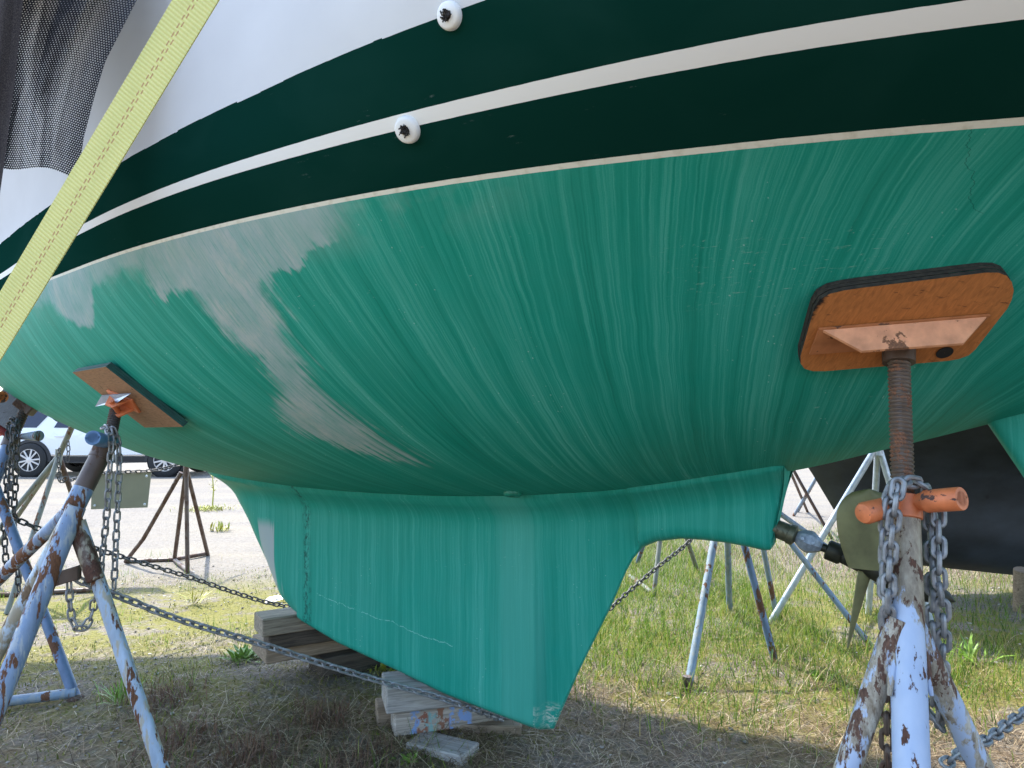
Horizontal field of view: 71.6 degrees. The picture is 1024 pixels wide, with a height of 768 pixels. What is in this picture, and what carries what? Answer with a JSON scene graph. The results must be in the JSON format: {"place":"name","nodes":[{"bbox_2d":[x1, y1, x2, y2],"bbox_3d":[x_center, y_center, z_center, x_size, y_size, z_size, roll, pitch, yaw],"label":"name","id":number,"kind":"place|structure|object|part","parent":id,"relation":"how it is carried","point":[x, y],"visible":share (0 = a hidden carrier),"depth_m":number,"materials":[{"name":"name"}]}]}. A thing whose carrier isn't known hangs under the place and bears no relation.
{"place":"outdoors","nodes":[
{"label":"outdoors","id":0,"kind":"place"},
{"bbox_2d":[170,504,239,512],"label":"yellow grass","id":1,"kind":"structure","parent":0,"point":[209,508],"depth_m":10.47,"materials":[{"name":"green plant"}]},
{"bbox_2d":[0,462,1023,767],"bbox_3d":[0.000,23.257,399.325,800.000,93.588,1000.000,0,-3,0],"label":"ground","id":2,"kind":"structure","parent":0,"point":[234,546],"depth_m":3.67,"materials":[{"name":"green plant"}]},
{"bbox_2d":[0,389,84,705],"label":"boat stand","id":3,"kind":"object","parent":2,"relation":"on","point":[13,406],"visible":0.55,"depth_m":3.29,"materials":[{"name":"blue metal"}]},
{"bbox_2d":[1,417,21,593],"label":"chain","id":4,"kind":"object","parent":3,"relation":"hanging from","point":[10,484],"visible":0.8,"depth_m":3.43,"materials":[{"name":"grey metal"}]},
{"bbox_2d":[13,516,289,607],"bbox_3d":[-1.636,1.127,4.264,2.312,0.883,0.209,3,-4,-41],"label":"chain","id":5,"kind":"object","parent":3,"relation":"hanging from","point":[123,556],"visible":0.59,"depth_m":4.08,"materials":[{"name":"grey metal"}]},
{"bbox_2d":[0,427,92,614],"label":"boat stand","id":6,"kind":"object","parent":2,"relation":"on","point":[26,498],"visible":0.45,"depth_m":5.22,"materials":[{"name":"metal"}]},
{"bbox_2d":[56,447,67,482],"bbox_3d":[-3.268,0.589,5.162,0.090,0.261,0.042,0,-3,0],"label":"chain","id":7,"kind":"object","parent":6,"relation":"hanging from","point":[59,471],"visible":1,"depth_m":5.15,"materials":[{"name":"grey metal"}]},
{"bbox_2d":[65,440,70,462],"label":"chain","id":8,"kind":"object","parent":6,"relation":"hanging from","point":[67,442],"visible":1,"depth_m":5.18,"materials":[{"name":"grey metal"}]},
{"bbox_2d":[0,362,187,767],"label":"boat stand","id":9,"kind":"object","parent":2,"relation":"on","point":[63,529],"visible":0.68,"depth_m":2.23,"materials":[{"name":"blue metal"}]},
{"bbox_2d":[65,581,97,631],"bbox_3d":[-1.385,0.711,2.287,0.096,0.171,0.038,1,-3,-22],"label":"chain","id":10,"kind":"object","parent":9,"relation":"hanging from","point":[71,608],"visible":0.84,"depth_m":2.28,"materials":[{"name":"grey metal"}]},
{"bbox_2d":[99,424,122,590],"bbox_3d":[-1.322,0.405,2.308,0.088,0.550,0.090,0,-3,0],"label":"chain","id":11,"kind":"object","parent":9,"relation":"hanging from","point":[106,428],"visible":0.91,"depth_m":2.31,"materials":[{"name":"grey metal"}]},
{"bbox_2d":[73,577,506,721],"bbox_3d":[-0.702,0.985,2.533,1.554,0.741,0.130,1,-3,-24],"label":"chain","id":12,"kind":"object","parent":9,"relation":"hanging from","point":[157,611],"visible":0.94,"depth_m":2.54,"materials":[{"name":"grey metal"}]},
{"bbox_2d":[0,411,201,476],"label":"parked car","id":13,"kind":"object","parent":2,"relation":"on","point":[36,457],"visible":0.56,"depth_m":16.90,"materials":[{"name":"white paint"}]},
{"bbox_3d":[-11.556,0.822,17.051,1.040,0.450,0.166,0,-3,0],"label":"window","id":14,"kind":"part","parent":13,"relation":"part of","materials":[{"name":"grey glass"}]},
{"bbox_3d":[-10.536,0.817,17.054,0.800,0.480,0.175,0,-3,0],"label":"window","id":15,"kind":"part","parent":13,"relation":"part of","materials":[{"name":"grey glass"}]},
{"bbox_3d":[-10.586,1.395,16.912,0.940,0.630,0.079,0,-3,0],"label":"rear door","id":16,"kind":"part","parent":13,"relation":"part of","materials":[{"name":"white paint"}]},
{"bbox_3d":[-9.461,1.405,16.916,1.250,0.610,0.081,0,-3,0],"label":"front door","id":17,"kind":"part","parent":13,"relation":"part of","materials":[{"name":"white paint"}]},
{"bbox_2d":[93,676,126,705],"bbox_3d":[-1.694,1.309,3.033,0.188,0.117,0.186,0,-3,0],"label":"weed","id":18,"kind":"object","parent":2,"relation":"on","point":[120,696],"visible":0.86,"depth_m":3.04,"materials":[{"name":"green plant"}]},
{"bbox_2d":[123,466,209,573],"bbox_3d":[-3.171,1.170,6.421,0.685,0.942,0.827,1,-3,-11],"label":"boat stand","id":19,"kind":"object","parent":2,"relation":"on","point":[187,485],"visible":0.94,"depth_m":6.32,"materials":[{"name":"brown metal"}]},
{"bbox_2d":[70,464,180,481],"bbox_3d":[-3.043,0.734,6.035,1.305,0.126,0.284,3,-4,-43],"label":"chain","id":20,"kind":"object","parent":19,"relation":"hanging from","point":[141,471],"visible":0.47,"depth_m":5.89,"materials":[{"name":"grey metal"}]},
{"bbox_2d":[91,472,150,508],"bbox_3d":[-3.238,0.885,5.886,0.462,0.301,0.064,0,-3,0],"label":"sign board","id":21,"kind":"object","parent":20,"relation":"hanging from","point":[135,488],"visible":0.73,"depth_m":5.89,"materials":[{"name":"metal"}]},
{"bbox_2d":[175,587,214,604],"bbox_3d":[-2.208,1.478,5.008,0.267,0.163,0.279,-2,-4,36],"label":"weed","id":22,"kind":"object","parent":2,"relation":"on","point":[199,600],"visible":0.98,"depth_m":5.01,"materials":[{"name":"yellow plant"}]},
{"bbox_2d":[209,475,216,506],"bbox_3d":[-4.592,1.561,10.906,0.142,0.647,0.174,1,-3,-17],"label":"sapling","id":23,"kind":"object","parent":2,"relation":"on","point":[213,490],"visible":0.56,"depth_m":10.89,"materials":[{"name":"green plant"}]},
{"bbox_2d":[209,521,232,531],"bbox_3d":[-3.433,1.681,8.396,0.284,0.126,0.277,0,-3,0],"label":"weed","id":24,"kind":"object","parent":2,"relation":"on","point":[220,527],"visible":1,"depth_m":8.40,"materials":[{"name":"green plant"}]},
{"bbox_2d":[219,643,260,665],"bbox_3d":[-1.331,1.342,3.558,0.248,0.078,0.202,0,-3,7],"label":"weed","id":25,"kind":"object","parent":2,"relation":"on","point":[246,653],"visible":0.79,"depth_m":3.53,"materials":[{"name":"green plant"}]},
{"bbox_2d":[96,665,432,767],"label":"reddish weed","id":26,"kind":"object","parent":2,"relation":"on","point":[180,743],"visible":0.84,"depth_m":2.67,"materials":[{"name":"brown plant"}]},
{"bbox_2d":[265,595,282,602],"bbox_3d":[-1.682,1.527,5.049,0.128,0.035,0.105,0,-3,-8],"label":"paper scrap","id":27,"kind":"object","parent":2,"relation":"on","point":[275,598],"visible":0.72,"depth_m":5.04,"materials":[{"name":"white paper"}]},
{"bbox_2d":[309,649,388,680],"bbox_3d":[-0.620,1.341,3.488,0.700,0.160,0.200,2,-4,-33],"label":"timber block","id":28,"kind":"object","parent":2,"relation":"on","point":[352,659],"depth_m":3.29,"materials":[{"name":"brown wood"}]},
{"bbox_2d":[252,634,349,663],"bbox_3d":[-0.782,1.223,3.491,0.900,0.075,0.240,2,-4,-34],"label":"timber block","id":29,"kind":"object","parent":28,"relation":"on","point":[267,656],"depth_m":3.25,"materials":[{"name":"wood"}]},
{"bbox_2d":[264,629,333,648],"bbox_3d":[-0.700,1.146,3.372,0.900,0.064,0.120,2,-4,-30],"label":"timber block","id":30,"kind":"object","parent":29,"relation":"on","point":[301,638],"depth_m":3.16,"materials":[{"name":"brown wood"}]},
{"bbox_2d":[254,607,313,636],"bbox_3d":[-0.721,1.075,3.390,0.950,0.078,0.150,2,-4,-33],"label":"timber block","id":31,"kind":"object","parent":30,"relation":"on","point":[273,622],"depth_m":3.13,"materials":[{"name":"grey wood"}]},
{"bbox_2d":[367,663,394,675],"bbox_3d":[-0.594,1.329,3.352,0.184,0.056,0.197,2,-4,-36],"label":"weed","id":32,"kind":"object","parent":2,"relation":"on","point":[383,667],"visible":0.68,"depth_m":3.32,"materials":[{"name":"green plant"}]},
{"bbox_2d":[375,698,390,725],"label":"timber block","id":33,"kind":"object","parent":2,"relation":"on","point":[382,716],"depth_m":2.83,"materials":[{"name":"beige wood"}]},
{"bbox_2d":[392,752,417,767],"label":"weed","id":34,"kind":"object","parent":2,"relation":"on","point":[406,758],"visible":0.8,"depth_m":2.59,"materials":[{"name":"green plant"}]},
{"bbox_2d":[406,732,478,765],"bbox_3d":[-0.263,1.404,2.683,0.250,0.100,0.130,-2,-4,27],"label":"timber block","id":35,"kind":"object","parent":2,"relation":"on","point":[451,749],"depth_m":2.65,"materials":[{"name":"grey wood"}]},
{"bbox_2d":[458,716,521,735],"bbox_3d":[-0.087,1.421,2.977,0.260,0.120,0.340,0,-3,2],"label":"timber block","id":36,"kind":"object","parent":2,"relation":"on","point":[508,725],"depth_m":2.81,"materials":[{"name":"wood"}]},
{"bbox_2d":[391,705,494,736],"bbox_3d":[-0.277,1.319,2.877,0.420,0.098,0.160,1,-3,-18],"label":"timber block","id":37,"kind":"object","parent":36,"relation":"on","point":[421,721],"depth_m":2.78,"materials":[{"name":"grey wood"}]},
{"bbox_2d":[382,671,471,713],"bbox_3d":[-0.236,1.221,2.876,0.560,0.098,0.190,1,-3,-16],"label":"timber block","id":38,"kind":"object","parent":37,"relation":"on","point":[396,701],"depth_m":2.75,"materials":[{"name":"grey wood"}]},
{"bbox_2d":[0,0,1023,729],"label":"sailboat","id":39,"kind":"object","parent":38,"relation":"on","point":[454,344],"visible":0.93,"depth_m":1.67,"materials":[{"name":"paint"}]},
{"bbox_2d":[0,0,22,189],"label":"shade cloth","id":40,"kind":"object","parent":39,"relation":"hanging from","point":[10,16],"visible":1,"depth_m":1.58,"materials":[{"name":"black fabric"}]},
{"bbox_2d":[4,0,136,174],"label":"shade net","id":41,"kind":"object","parent":39,"relation":"hanging from","point":[56,21],"visible":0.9,"depth_m":1.71,"materials":[{"name":"black fabric"}]},
{"bbox_2d":[0,0,219,360],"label":"webbing strap","id":42,"kind":"object","parent":39,"relation":"attached to","point":[166,48],"visible":1,"depth_m":0.93,"materials":[{"name":"yellow fabric"}]},
{"bbox_2d":[609,539,692,610],"bbox_3d":[0.770,1.154,4.277,1.198,0.578,0.061,2,-4,-35],"label":"chain","id":43,"kind":"object","parent":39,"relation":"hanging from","point":[672,555],"visible":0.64,"depth_m":4.33,"materials":[{"name":"grey metal"}]},
{"bbox_2d":[0,560,1023,767],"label":"grass","id":44,"kind":"structure","parent":2,"relation":"on","point":[113,657],"depth_m":3.33,"materials":[{"name":"green plant"}]},
{"bbox_2d":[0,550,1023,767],"bbox_3d":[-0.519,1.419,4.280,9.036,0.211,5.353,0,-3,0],"label":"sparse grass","id":45,"kind":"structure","parent":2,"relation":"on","point":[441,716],"depth_m":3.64,"materials":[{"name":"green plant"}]},
{"bbox_2d":[0,627,1023,767],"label":"dry straw","id":46,"kind":"object","parent":2,"relation":"on","point":[396,740],"visible":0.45,"depth_m":2.80,"materials":[{"name":"beige plant"}]},
{"bbox_2d":[1,564,1023,766],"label":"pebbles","id":47,"kind":"object","parent":2,"relation":"on","point":[718,739],"visible":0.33,"depth_m":3.67,"materials":[{"name":"stone"}]},
{"bbox_2d":[628,539,698,595],"bbox_3d":[1.114,1.038,5.827,0.584,1.153,1.063,-2,-4,28],"label":"boat stand","id":48,"kind":"object","parent":2,"relation":"on","point":[658,555],"visible":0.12,"depth_m":5.38,"materials":[{"name":"blue paint"}]},
{"bbox_2d":[680,541,778,692],"bbox_3d":[1.290,0.895,4.006,0.390,1.232,1.582,-1,-3,25],"label":"boat stand","id":49,"kind":"object","parent":2,"relation":"on","point":[697,633],"visible":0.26,"depth_m":3.81,"materials":[{"name":"grey paint"}]},
{"bbox_2d":[792,478,815,515],"bbox_3d":[4.415,1.476,10.114,1.398,0.765,0.656,3,-4,-43],"label":"boat stand","id":50,"kind":"object","parent":2,"relation":"on","point":[803,499],"visible":0.23,"depth_m":9.70,"materials":[{"name":"grey paint"}]},
{"bbox_2d":[791,470,832,538],"bbox_3d":[3.578,1.087,9.115,0.666,1.428,2.649,-1,-3,17],"label":"boat stand","id":51,"kind":"object","parent":2,"relation":"on","point":[808,497],"visible":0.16,"depth_m":8.00,"materials":[{"name":"grey metal"}]},
{"bbox_2d":[807,669,824,679],"bbox_3d":[1.527,1.462,3.581,0.092,0.047,0.063,1,-3,-23],"label":"weed","id":52,"kind":"object","parent":2,"relation":"on","point":[814,672],"visible":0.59,"depth_m":3.58,"materials":[{"name":"green plant"}]},
{"bbox_2d":[761,512,885,647],"bbox_3d":[2.082,0.973,4.743,0.686,1.178,1.873,-2,-4,33],"label":"boat stand","id":53,"kind":"object","parent":2,"relation":"on","point":[820,581],"visible":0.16,"depth_m":4.29,"materials":[{"name":"grey paint"}]},
{"bbox_2d":[769,450,936,630],"bbox_3d":[2.128,0.830,4.612,0.989,1.429,0.405,0,-3,0],"label":"boat stand","id":54,"kind":"object","parent":2,"relation":"on","point":[879,457],"visible":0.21,"depth_m":4.50,"materials":[{"name":"white metal"}]},
{"bbox_2d":[798,262,1013,767],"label":"boat stand","id":55,"kind":"object","parent":2,"relation":"on","point":[898,324],"visible":0.88,"depth_m":1.39,"materials":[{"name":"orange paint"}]},
{"bbox_2d":[879,696,891,767],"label":"chain","id":56,"kind":"object","parent":55,"relation":"hanging from","point":[886,748],"visible":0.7,"depth_m":1.42,"materials":[{"name":"metal"}]},
{"bbox_2d":[876,475,951,732],"bbox_3d":[0.787,0.431,1.381,0.181,0.508,0.068,2,-4,-28],"label":"chain","id":57,"kind":"object","parent":55,"relation":"hanging from","point":[892,497],"visible":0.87,"depth_m":1.38,"materials":[{"name":"grey metal"}]},
{"bbox_2d":[938,706,1023,767],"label":"chain","id":58,"kind":"object","parent":55,"relation":"hanging from","point":[995,733],"visible":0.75,"depth_m":1.69,"materials":[{"name":"grey metal"}]},
{"bbox_2d":[946,632,1014,662],"bbox_3d":[2.459,1.420,3.838,0.278,0.147,0.395,1,-3,-25],"label":"weed","id":59,"kind":"object","parent":2,"relation":"on","point":[966,652],"visible":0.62,"depth_m":3.85,"materials":[{"name":"green plant"}]},
{"bbox_2d":[1012,566,1023,613],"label":"support post","id":60,"kind":"object","parent":2,"relation":"on","point":[1018,586],"visible":0.96,"depth_m":4.79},
{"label":"timber block","id":61,"kind":"object","parent":2,"relation":"on","visible":0},
{"bbox_2d":[809,424,1023,574],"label":"black hull boat","id":62,"kind":"object","parent":61,"relation":"on","point":[983,531],"visible":0.08,"depth_m":5.31,"materials":[{"name":"paint"}]},
{"bbox_2d":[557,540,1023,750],"bbox_3d":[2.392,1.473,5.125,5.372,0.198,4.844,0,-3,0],"label":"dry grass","id":63,"kind":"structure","parent":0,"point":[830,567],"depth_m":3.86,"materials":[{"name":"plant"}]},
{"bbox_2d":[567,522,1023,744],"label":"green grass","id":64,"kind":"structure","parent":0,"point":[683,579],"depth_m":4.11,"materials":[{"name":"green plant"}]}
]}

